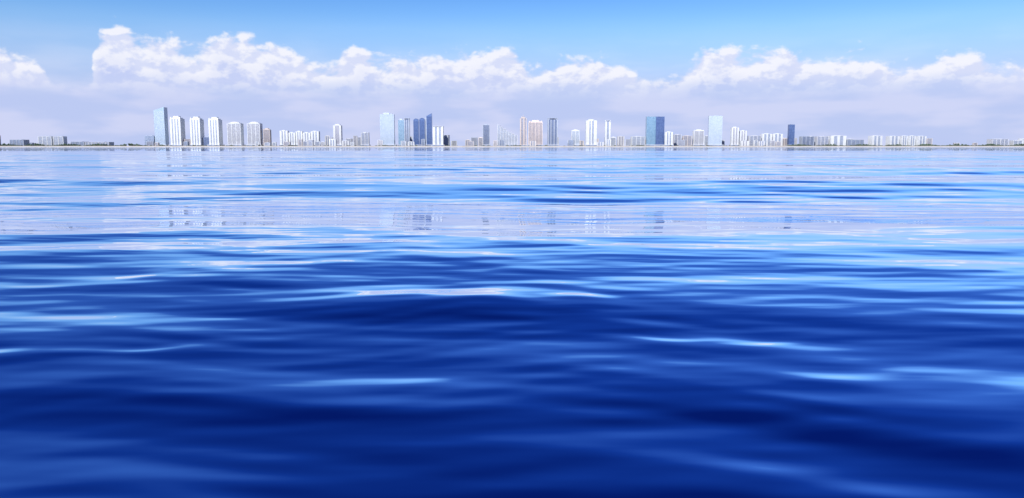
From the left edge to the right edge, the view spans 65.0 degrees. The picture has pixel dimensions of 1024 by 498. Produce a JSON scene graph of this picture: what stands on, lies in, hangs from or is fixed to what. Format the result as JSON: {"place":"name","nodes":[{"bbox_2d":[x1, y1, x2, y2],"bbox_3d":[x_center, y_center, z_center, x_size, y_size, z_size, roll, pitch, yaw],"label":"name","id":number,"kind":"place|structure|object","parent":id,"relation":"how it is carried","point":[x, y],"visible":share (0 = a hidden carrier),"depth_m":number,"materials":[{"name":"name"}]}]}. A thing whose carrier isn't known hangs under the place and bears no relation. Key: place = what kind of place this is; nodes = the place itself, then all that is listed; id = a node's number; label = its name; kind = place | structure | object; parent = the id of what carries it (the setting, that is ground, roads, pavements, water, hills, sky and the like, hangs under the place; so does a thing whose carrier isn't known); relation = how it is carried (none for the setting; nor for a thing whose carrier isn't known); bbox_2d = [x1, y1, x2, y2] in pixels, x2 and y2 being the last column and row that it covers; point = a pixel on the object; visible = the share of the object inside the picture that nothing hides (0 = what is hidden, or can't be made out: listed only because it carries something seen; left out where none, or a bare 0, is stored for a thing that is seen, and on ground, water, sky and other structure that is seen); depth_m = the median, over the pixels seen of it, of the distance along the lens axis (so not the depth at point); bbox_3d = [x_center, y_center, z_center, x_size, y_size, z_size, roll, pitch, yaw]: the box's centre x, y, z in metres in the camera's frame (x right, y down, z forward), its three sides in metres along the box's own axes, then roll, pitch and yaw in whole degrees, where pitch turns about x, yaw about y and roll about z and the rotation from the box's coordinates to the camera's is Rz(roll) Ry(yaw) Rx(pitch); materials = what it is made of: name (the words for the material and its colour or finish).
{"place":"outdoors","nodes":[
{"label":"outdoors","id":0,"kind":"place"},
{"bbox_2d":[153,107,168,145],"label":"glass tower","id":1,"kind":"structure","parent":0,"point":[161,131],"depth_m":4287.00,"materials":[{"name":"white glass"}]},
{"bbox_2d":[190,117,203,145],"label":"condo tower","id":2,"kind":"structure","parent":0,"point":[196,130],"depth_m":4287.53,"materials":[{"name":"white paint"}]},
{"bbox_2d":[207,117,224,145],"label":"condo tower","id":3,"kind":"structure","parent":0,"point":[215,131],"depth_m":4288.04,"materials":[{"name":"white paint"}]},
{"bbox_2d":[225,122,244,145],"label":"condo tower","id":4,"kind":"structure","parent":0,"point":[235,133],"depth_m":4284.19,"materials":[{"name":"white paint"}]},
{"bbox_2d":[246,122,262,145],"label":"condo tower","id":5,"kind":"structure","parent":0,"point":[254,132],"depth_m":4284.79,"materials":[{"name":"white paint"}]},
{"bbox_2d":[288,132,295,145],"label":"condo tower","id":6,"kind":"structure","parent":0,"point":[292,137],"depth_m":4298.71,"materials":[{"name":"white paint"}]},
{"bbox_2d":[296,131,302,145],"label":"condo tower","id":7,"kind":"structure","parent":0,"point":[299,134],"depth_m":4296.71,"materials":[{"name":"white paint"}]},
{"bbox_2d":[303,132,310,145],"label":"condo tower","id":8,"kind":"structure","parent":0,"point":[306,136],"depth_m":4296.15,"materials":[{"name":"white paint"}]},
{"bbox_2d":[333,123,342,145],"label":"condo tower","id":9,"kind":"structure","parent":0,"point":[337,131],"depth_m":4292.92,"materials":[{"name":"white paint"}]},
{"bbox_2d":[361,132,370,145],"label":"condo tower","id":10,"kind":"structure","parent":0,"point":[365,140],"depth_m":4297.49,"materials":[{"name":"white paint"}]},
{"bbox_2d":[380,113,396,145],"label":"glass tower","id":11,"kind":"structure","parent":0,"point":[387,128],"depth_m":4286.17,"materials":[{"name":"white glass"}]},
{"bbox_2d":[398,119,403,145],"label":"glass tower","id":12,"kind":"structure","parent":0,"point":[400,130],"depth_m":4294.22,"materials":[{"name":"blue glass"}]},
{"bbox_2d":[404,118,409,145],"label":"glass tower","id":13,"kind":"structure","parent":0,"point":[407,130],"depth_m":4295.89,"materials":[{"name":"white paint"}]},
{"bbox_2d":[413,119,418,145],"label":"glass tower","id":14,"kind":"structure","parent":0,"point":[416,130],"depth_m":4295.44,"materials":[{"name":"blue glass"}]},
{"bbox_2d":[426,113,432,145],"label":"glass tower","id":15,"kind":"structure","parent":0,"point":[429,128],"depth_m":4289.43,"materials":[{"name":"blue glass"}]},
{"bbox_2d":[482,124,490,145],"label":"condo tower","id":16,"kind":"structure","parent":0,"point":[486,134],"depth_m":4295.45,"materials":[{"name":"white paint"}]},
{"bbox_2d":[0,147,1023,497],"bbox_3d":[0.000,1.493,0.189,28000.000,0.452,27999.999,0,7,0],"label":"ocean water","id":17,"kind":"structure","parent":0,"point":[510,321],"depth_m":6.86,"materials":[{"name":"blue liquid"}]},
{"bbox_2d":[0,146,1023,146],"bbox_3d":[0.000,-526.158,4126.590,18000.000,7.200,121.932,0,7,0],"label":"beach","id":18,"kind":"structure","parent":0,"point":[511,146],"depth_m":4114.48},
{"bbox_2d":[0,0,1023,145],"label":"sky","id":19,"kind":"structure","parent":0,"point":[947,72],"materials":[{"name":"blue"}]},
{"bbox_2d":[520,116,526,145],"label":"condo tower","id":20,"kind":"structure","parent":0,"point":[523,130],"depth_m":4293.19,"materials":[{"name":"beige paint"}]},
{"bbox_2d":[547,118,558,145],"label":"condo tower","id":21,"kind":"structure","parent":0,"point":[552,134],"depth_m":4288.49,"materials":[{"name":"white paint"}]},
{"bbox_2d":[571,129,579,145],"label":"condo tower","id":22,"kind":"structure","parent":0,"point":[575,135],"depth_m":4294.25,"materials":[{"name":"white paint"}]},
{"bbox_2d":[585,119,596,145],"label":"condo tower","id":23,"kind":"structure","parent":0,"point":[591,133],"depth_m":4286.68,"materials":[{"name":"white paint"}]},
{"bbox_2d":[604,120,610,145],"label":"condo tower","id":24,"kind":"structure","parent":0,"point":[607,129],"depth_m":4294.48,"materials":[{"name":"white paint"}]},
{"bbox_2d":[645,116,655,145],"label":"glass tower","id":25,"kind":"structure","parent":0,"point":[650,129],"depth_m":4286.31,"materials":[{"name":"blue glass"}]},
{"bbox_2d":[707,115,723,145],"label":"glass tower","id":26,"kind":"structure","parent":0,"point":[715,122],"depth_m":4287.62,"materials":[{"name":"white glass"}]},
{"bbox_2d":[730,127,739,145],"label":"condo tower","id":27,"kind":"structure","parent":0,"point":[734,135],"depth_m":4296.40,"materials":[{"name":"white paint"}]},
{"bbox_2d":[739,130,746,144],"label":"condo tower","id":28,"kind":"structure","parent":0,"point":[742,135],"depth_m":4297.38,"materials":[{"name":"white paint"}]},
{"bbox_2d":[787,124,794,144],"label":"glass tower","id":29,"kind":"structure","parent":0,"point":[791,135],"depth_m":4294.31,"materials":[{"name":"blue glass"}]},
{"bbox_3d":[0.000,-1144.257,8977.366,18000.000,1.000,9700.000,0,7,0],"label":"coastal ground","id":30,"kind":"structure","parent":0,"visible":0},
{"bbox_2d":[9,139,29,145],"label":"apartment building","id":31,"kind":"structure","parent":30,"relation":"on","point":[23,142],"depth_m":4288.30,"materials":[{"name":"grey concrete"}]},
{"bbox_2d":[38,136,53,145],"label":"hotel building","id":32,"kind":"structure","parent":30,"relation":"on","point":[46,140],"depth_m":4287.56,"materials":[{"name":"white concrete"}]},
{"bbox_2d":[53,136,66,144],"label":"hotel building","id":33,"kind":"structure","parent":30,"relation":"on","point":[58,140],"depth_m":4293.95,"materials":[{"name":"white glass"}]},
{"bbox_2d":[71,141,84,145],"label":"apartment building","id":34,"kind":"structure","parent":30,"relation":"on","point":[81,143],"depth_m":4290.23,"materials":[{"name":"grey concrete"}]},
{"bbox_2d":[85,142,113,145],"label":"apartment building","id":35,"kind":"structure","parent":30,"relation":"on","point":[102,143],"depth_m":4287.51,"materials":[{"name":"grey concrete"}]},
{"bbox_2d":[145,135,154,144],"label":"apartment building","id":36,"kind":"structure","parent":30,"relation":"on","point":[150,138],"depth_m":4293.44,"materials":[{"name":"grey glass"}]},
{"bbox_2d":[146,141,154,145],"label":"apartment building","id":37,"kind":"structure","parent":30,"relation":"on","point":[149,143],"depth_m":4203.15,"materials":[{"name":"grey concrete"}]},
{"bbox_2d":[169,116,185,145],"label":"condo tower","id":38,"kind":"structure","parent":30,"relation":"on","point":[177,130],"depth_m":4286.39,"materials":[{"name":"white paint"}]},
{"bbox_2d":[203,137,208,145],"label":"apartment building","id":39,"kind":"structure","parent":30,"relation":"on","point":[206,140],"depth_m":4300.24,"materials":[{"name":"blue glass"}]},
{"bbox_2d":[263,128,271,145],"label":"condo tower","id":40,"kind":"structure","parent":30,"relation":"on","point":[266,133],"depth_m":4296.71,"materials":[{"name":"beige paint"}]},
{"bbox_2d":[279,130,288,145],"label":"condo tower","id":41,"kind":"structure","parent":30,"relation":"on","point":[284,137],"depth_m":4294.92,"materials":[{"name":"white paint"}]},
{"bbox_2d":[298,139,302,145],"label":"apartment building","id":42,"kind":"structure","parent":30,"relation":"on","point":[300,142],"depth_m":4207.90,"materials":[{"name":"white concrete"}]},
{"bbox_2d":[308,140,313,145],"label":"apartment building","id":43,"kind":"structure","parent":30,"relation":"on","point":[310,142],"depth_m":4206.55,"materials":[{"name":"grey concrete"}]},
{"bbox_2d":[311,131,320,145],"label":"condo tower","id":44,"kind":"structure","parent":30,"relation":"on","point":[315,135],"depth_m":4294.25,"materials":[{"name":"white paint"}]},
{"bbox_2d":[325,135,329,145],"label":"apartment building","id":45,"kind":"structure","parent":30,"relation":"on","point":[327,137],"depth_m":4431.00,"materials":[{"name":"white glass"}]},
{"bbox_2d":[329,139,336,145],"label":"apartment building","id":46,"kind":"structure","parent":30,"relation":"on","point":[332,142],"depth_m":4201.99,"materials":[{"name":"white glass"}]},
{"bbox_2d":[342,140,348,145],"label":"apartment building","id":47,"kind":"structure","parent":30,"relation":"on","point":[345,142],"depth_m":4202.63,"materials":[{"name":"white concrete"}]},
{"bbox_2d":[353,136,356,145],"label":"apartment building","id":48,"kind":"structure","parent":30,"relation":"on","point":[355,140],"depth_m":4433.36,"materials":[{"name":"white concrete"}]},
{"bbox_2d":[357,137,360,145],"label":"apartment building","id":49,"kind":"structure","parent":30,"relation":"on","point":[358,141],"depth_m":4427.01,"materials":[{"name":"white glass"}]},
{"bbox_2d":[377,140,382,145],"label":"apartment building","id":50,"kind":"structure","parent":30,"relation":"on","point":[379,142],"depth_m":4204.10,"materials":[{"name":"white concrete"}]},
{"bbox_2d":[401,141,406,145],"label":"apartment building","id":51,"kind":"structure","parent":30,"relation":"on","point":[403,143],"depth_m":4206.61,"materials":[{"name":"white glass"}]},
{"bbox_2d":[419,118,425,145],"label":"glass tower","id":52,"kind":"structure","parent":30,"relation":"on","point":[422,128],"depth_m":4294.11,"materials":[{"name":"blue glass"}]},
{"bbox_2d":[425,118,426,144],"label":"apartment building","id":53,"kind":"structure","parent":30,"relation":"on","point":[425,133],"depth_m":4304.13,"materials":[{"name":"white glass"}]},
{"bbox_2d":[432,126,444,145],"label":"condo tower","id":54,"kind":"structure","parent":30,"relation":"on","point":[438,135],"depth_m":4216.27,"materials":[{"name":"white paint"}]},
{"bbox_2d":[444,135,449,144],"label":"apartment building","id":55,"kind":"structure","parent":30,"relation":"on","point":[446,139],"depth_m":4427.65,"materials":[{"name":"grey glass"}]},
{"bbox_2d":[451,141,456,145],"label":"apartment building","id":56,"kind":"structure","parent":30,"relation":"on","point":[453,143],"depth_m":4433.12,"materials":[{"name":"grey concrete"}]},
{"bbox_2d":[467,141,473,145],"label":"apartment building","id":57,"kind":"structure","parent":30,"relation":"on","point":[470,143],"depth_m":4203.30,"materials":[{"name":"beige glass"}]},
{"bbox_2d":[471,137,477,145],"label":"apartment building","id":58,"kind":"structure","parent":30,"relation":"on","point":[474,139],"depth_m":4430.55,"materials":[{"name":"grey concrete"}]},
{"bbox_2d":[478,137,482,145],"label":"apartment building","id":59,"kind":"structure","parent":30,"relation":"on","point":[480,141],"depth_m":4432.88,"materials":[{"name":"white glass"}]},
{"bbox_2d":[498,140,504,145],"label":"apartment building","id":60,"kind":"structure","parent":30,"relation":"on","point":[501,142],"depth_m":4204.05,"materials":[{"name":"grey glass"}]},
{"bbox_2d":[497,124,518,145],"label":"condo tower","id":61,"kind":"structure","parent":30,"relation":"on","point":[504,134],"depth_m":4282.55,"materials":[{"name":"white paint"}]},
{"bbox_2d":[0,143,1023,145],"bbox_3d":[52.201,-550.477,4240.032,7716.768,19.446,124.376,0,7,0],"label":"distant trees","id":62,"kind":"object","parent":30,"relation":"on","point":[131,144],"visible":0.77,"depth_m":4212.46,"materials":[{"name":"green plant"}]},
{"bbox_2d":[530,141,535,145],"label":"apartment building","id":63,"kind":"structure","parent":30,"relation":"on","point":[532,143],"depth_m":4203.09,"materials":[{"name":"white glass"}]},
{"bbox_2d":[527,120,543,145],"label":"condo tower","id":64,"kind":"structure","parent":30,"relation":"on","point":[535,130],"depth_m":4251.49,"materials":[{"name":"white paint"}]},
{"bbox_2d":[568,140,573,145],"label":"apartment building","id":65,"kind":"structure","parent":30,"relation":"on","point":[570,142],"depth_m":4204.56,"materials":[{"name":"grey glass"}]},
{"bbox_2d":[605,139,610,145],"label":"apartment building","id":66,"kind":"structure","parent":30,"relation":"on","point":[607,142],"depth_m":4204.45,"materials":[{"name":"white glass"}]},
{"bbox_2d":[610,137,615,145],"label":"apartment building","id":67,"kind":"structure","parent":30,"relation":"on","point":[613,141],"depth_m":4450.70,"materials":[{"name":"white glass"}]},
{"bbox_2d":[617,136,624,145],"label":"apartment building","id":68,"kind":"structure","parent":30,"relation":"on","point":[620,140],"depth_m":4447.96,"materials":[{"name":"white concrete"}]},
{"bbox_2d":[625,139,630,145],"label":"apartment building","id":69,"kind":"structure","parent":30,"relation":"on","point":[628,141],"depth_m":4452.05,"materials":[{"name":"white glass"}]},
{"bbox_2d":[630,136,644,145],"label":"condo tower","id":70,"kind":"structure","parent":30,"relation":"on","point":[637,140],"depth_m":4287.83,"materials":[{"name":"white concrete"}]},
{"bbox_2d":[655,116,664,145],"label":"glass tower","id":71,"kind":"structure","parent":30,"relation":"on","point":[659,133],"depth_m":4270.21,"materials":[{"name":"blue glass"}]},
{"bbox_2d":[663,131,673,145],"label":"condo tower","id":72,"kind":"structure","parent":30,"relation":"on","point":[668,138],"depth_m":4217.80,"materials":[{"name":"white paint"}]},
{"bbox_2d":[673,134,680,145],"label":"condo tower","id":73,"kind":"structure","parent":30,"relation":"on","point":[676,137],"depth_m":4297.93,"materials":[{"name":"white concrete"}]},
{"bbox_2d":[678,140,684,145],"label":"apartment building","id":74,"kind":"structure","parent":30,"relation":"on","point":[681,142],"depth_m":4202.89,"materials":[{"name":"grey concrete"}]},
{"bbox_2d":[682,135,691,145],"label":"condo tower","id":75,"kind":"structure","parent":30,"relation":"on","point":[687,139],"depth_m":4295.70,"materials":[{"name":"beige concrete"}]},
{"bbox_2d":[692,129,704,145],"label":"condo tower","id":76,"kind":"structure","parent":30,"relation":"on","point":[698,137],"depth_m":4291.91,"materials":[{"name":"white paint"}]},
{"bbox_2d":[704,136,707,145],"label":"apartment building","id":77,"kind":"structure","parent":30,"relation":"on","point":[705,140],"depth_m":4452.70,"materials":[{"name":"white glass"}]},
{"bbox_2d":[740,141,748,145],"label":"apartment building","id":78,"kind":"structure","parent":30,"relation":"on","point":[744,143],"depth_m":4200.74,"materials":[{"name":"white concrete"}]},
{"bbox_2d":[747,135,760,145],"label":"apartment building","id":79,"kind":"structure","parent":30,"relation":"on","point":[751,138],"depth_m":4291.24,"materials":[{"name":"white glass"}]},
{"bbox_2d":[758,141,764,145],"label":"apartment building","id":80,"kind":"structure","parent":30,"relation":"on","point":[761,143],"depth_m":4203.72,"materials":[{"name":"white glass"}]},
{"bbox_2d":[760,133,771,145],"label":"apartment building","id":81,"kind":"structure","parent":30,"relation":"on","point":[766,138],"depth_m":4292.41,"materials":[{"name":"white glass"}]},
{"bbox_2d":[772,133,782,145],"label":"apartment building","id":82,"kind":"structure","parent":30,"relation":"on","point":[776,137],"depth_m":4292.10,"materials":[{"name":"white glass"}]},
{"bbox_2d":[782,138,786,145],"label":"apartment building","id":83,"kind":"structure","parent":30,"relation":"on","point":[784,142],"depth_m":4447.52,"materials":[{"name":"beige concrete"}]},
{"bbox_2d":[799,136,813,145],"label":"apartment building","id":84,"kind":"structure","parent":30,"relation":"on","point":[806,140],"depth_m":4290.68,"materials":[{"name":"grey concrete"}]},
{"bbox_2d":[814,136,828,145],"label":"apartment building","id":85,"kind":"structure","parent":30,"relation":"on","point":[821,140],"depth_m":4291.83,"materials":[{"name":"white glass"}]},
{"bbox_2d":[828,135,845,144],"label":"apartment building","id":86,"kind":"structure","parent":30,"relation":"on","point":[837,139],"depth_m":4284.89,"materials":[{"name":"white glass"}]},
{"bbox_2d":[846,139,863,145],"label":"apartment building","id":87,"kind":"structure","parent":30,"relation":"on","point":[849,142],"depth_m":4286.18,"materials":[{"name":"white glass"}]},
{"bbox_2d":[868,135,882,145],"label":"apartment building","id":88,"kind":"structure","parent":30,"relation":"on","point":[875,140],"depth_m":4293.08,"materials":[{"name":"white glass"}]},
{"bbox_2d":[885,136,899,144],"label":"apartment building","id":89,"kind":"structure","parent":30,"relation":"on","point":[892,140],"depth_m":4293.43,"materials":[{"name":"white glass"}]},
{"bbox_2d":[899,135,907,145],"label":"apartment building","id":90,"kind":"structure","parent":30,"relation":"on","point":[903,139],"depth_m":4301.19,"materials":[{"name":"white glass"}]},
{"bbox_2d":[907,135,915,145],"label":"apartment building","id":91,"kind":"structure","parent":30,"relation":"on","point":[911,140],"depth_m":4300.98,"materials":[{"name":"white glass"}]},
{"bbox_2d":[915,136,926,144],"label":"apartment building","id":92,"kind":"structure","parent":30,"relation":"on","point":[919,140],"depth_m":4296.51,"materials":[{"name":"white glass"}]},
{"bbox_2d":[926,138,932,143],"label":"apartment building","id":93,"kind":"structure","parent":30,"relation":"on","point":[928,140],"depth_m":4452.08,"materials":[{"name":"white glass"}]},
{"bbox_2d":[986,139,1008,145],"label":"apartment building","id":94,"kind":"structure","parent":30,"relation":"on","point":[1004,142],"depth_m":4286.05,"materials":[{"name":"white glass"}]},
{"bbox_2d":[1009,140,1022,144],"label":"apartment building","id":95,"kind":"structure","parent":30,"relation":"on","point":[1012,142],"depth_m":4296.26,"materials":[{"name":"white glass"}]}
]}

